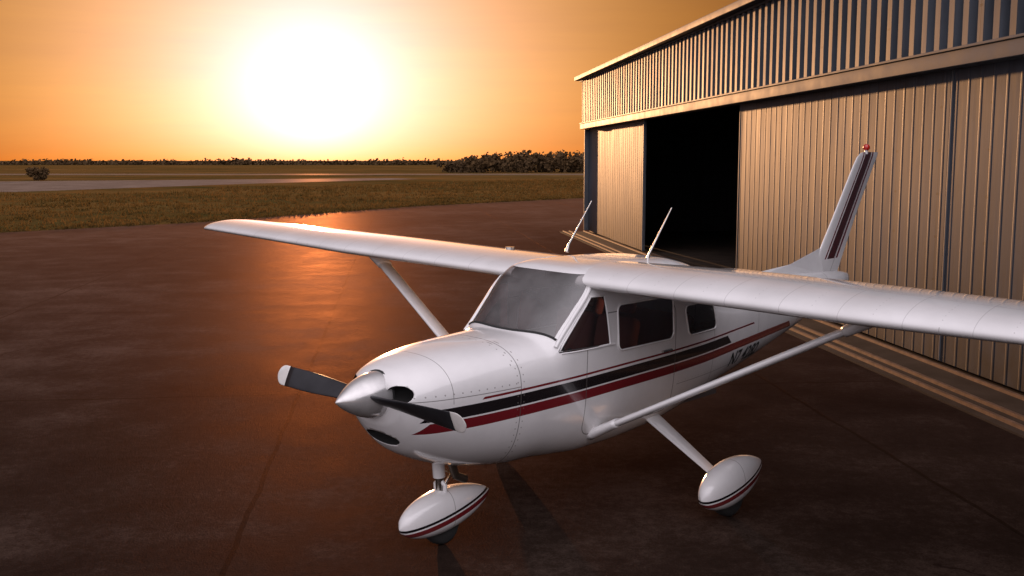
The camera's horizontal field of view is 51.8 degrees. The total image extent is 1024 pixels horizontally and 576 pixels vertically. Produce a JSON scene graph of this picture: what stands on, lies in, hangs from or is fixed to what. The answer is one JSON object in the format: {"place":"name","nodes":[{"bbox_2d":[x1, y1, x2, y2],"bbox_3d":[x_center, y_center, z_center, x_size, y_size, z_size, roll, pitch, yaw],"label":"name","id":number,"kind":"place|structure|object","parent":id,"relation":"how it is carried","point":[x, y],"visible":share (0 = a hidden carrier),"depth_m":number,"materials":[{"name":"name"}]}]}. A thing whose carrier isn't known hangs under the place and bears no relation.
{"place":"outdoors","nodes":[
{"label":"outdoors","id":0,"kind":"place"},
{"bbox_2d":[0,178,401,191],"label":"taxiway asphalt","id":1,"kind":"structure","parent":0,"point":[16,186],"depth_m":130.16,"materials":[{"name":"grey asphalt"}]},
{"bbox_2d":[0,161,583,232],"bbox_3d":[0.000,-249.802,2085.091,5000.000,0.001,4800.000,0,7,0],"label":"grass field ground","id":2,"kind":"structure","parent":0,"point":[237,169],"depth_m":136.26,"materials":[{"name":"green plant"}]},
{"bbox_2d":[25,166,49,180],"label":"round bush","id":3,"kind":"object","parent":2,"relation":"on","point":[36,173],"visible":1,"depth_m":148.83,"materials":[{"name":"green plant"}]},
{"bbox_2d":[0,157,583,164],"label":"distant tree line","id":4,"kind":"object","parent":2,"relation":"on","point":[242,161],"visible":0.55,"depth_m":627.28,"materials":[{"name":"green plant"}]},
{"bbox_2d":[436,149,583,172],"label":"distant tree row","id":5,"kind":"object","parent":2,"relation":"on","point":[521,162],"visible":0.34,"depth_m":243.90,"materials":[{"name":"green plant"}]},
{"bbox_2d":[0,174,583,174],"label":"runway asphalt","id":6,"kind":"structure","parent":0,"point":[302,174],"depth_m":211.56,"materials":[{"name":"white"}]},
{"bbox_2d":[0,0,737,160],"label":"sky","id":7,"kind":"structure","parent":0,"point":[95,80],"materials":[{"name":"orange"}]},
{"bbox_2d":[0,198,1023,575],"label":"apron asphalt","id":8,"kind":"structure","parent":0,"point":[156,418],"depth_m":10.49,"materials":[{"name":"grey asphalt"}]},
{"bbox_2d":[204,144,1023,543],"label":"parked high wing airplane","id":9,"kind":"object","parent":8,"relation":"on","point":[542,354],"visible":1,"depth_m":8.09,"materials":[{"name":"paint"}]},
{"bbox_2d":[560,0,1023,437],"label":"corrugated metal hangar","id":10,"kind":"structure","parent":8,"relation":"on","point":[739,134],"depth_m":17.58,"materials":[{"name":"metal"}]},
{"bbox_2d":[588,125,611,237],"bbox_3d":[3.312,-4.021,39.663,0.012,4.020,4.880,-1,7,-6],"label":"door leaf","id":11,"kind":"structure","parent":10,"relation":"in","point":[600,139],"depth_m":39.62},
{"bbox_2d":[611,120,645,249],"bbox_3d":[3.795,-3.437,34.842,0.012,4.020,5.080,-1,7,-6],"label":"door leaf","id":12,"kind":"structure","parent":10,"relation":"in","point":[627,138],"depth_m":34.71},
{"bbox_2d":[737,70,951,359],"bbox_3d":[5.507,-1.522,19.039,0.012,4.020,8.978,-1,7,-6],"label":"door leaf","id":13,"kind":"structure","parent":10,"relation":"in","point":[798,153],"depth_m":17.27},
{"bbox_2d":[940,58,1023,391],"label":"door leaf","id":14,"kind":"structure","parent":10,"relation":"in","point":[984,250],"depth_m":13.53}
]}

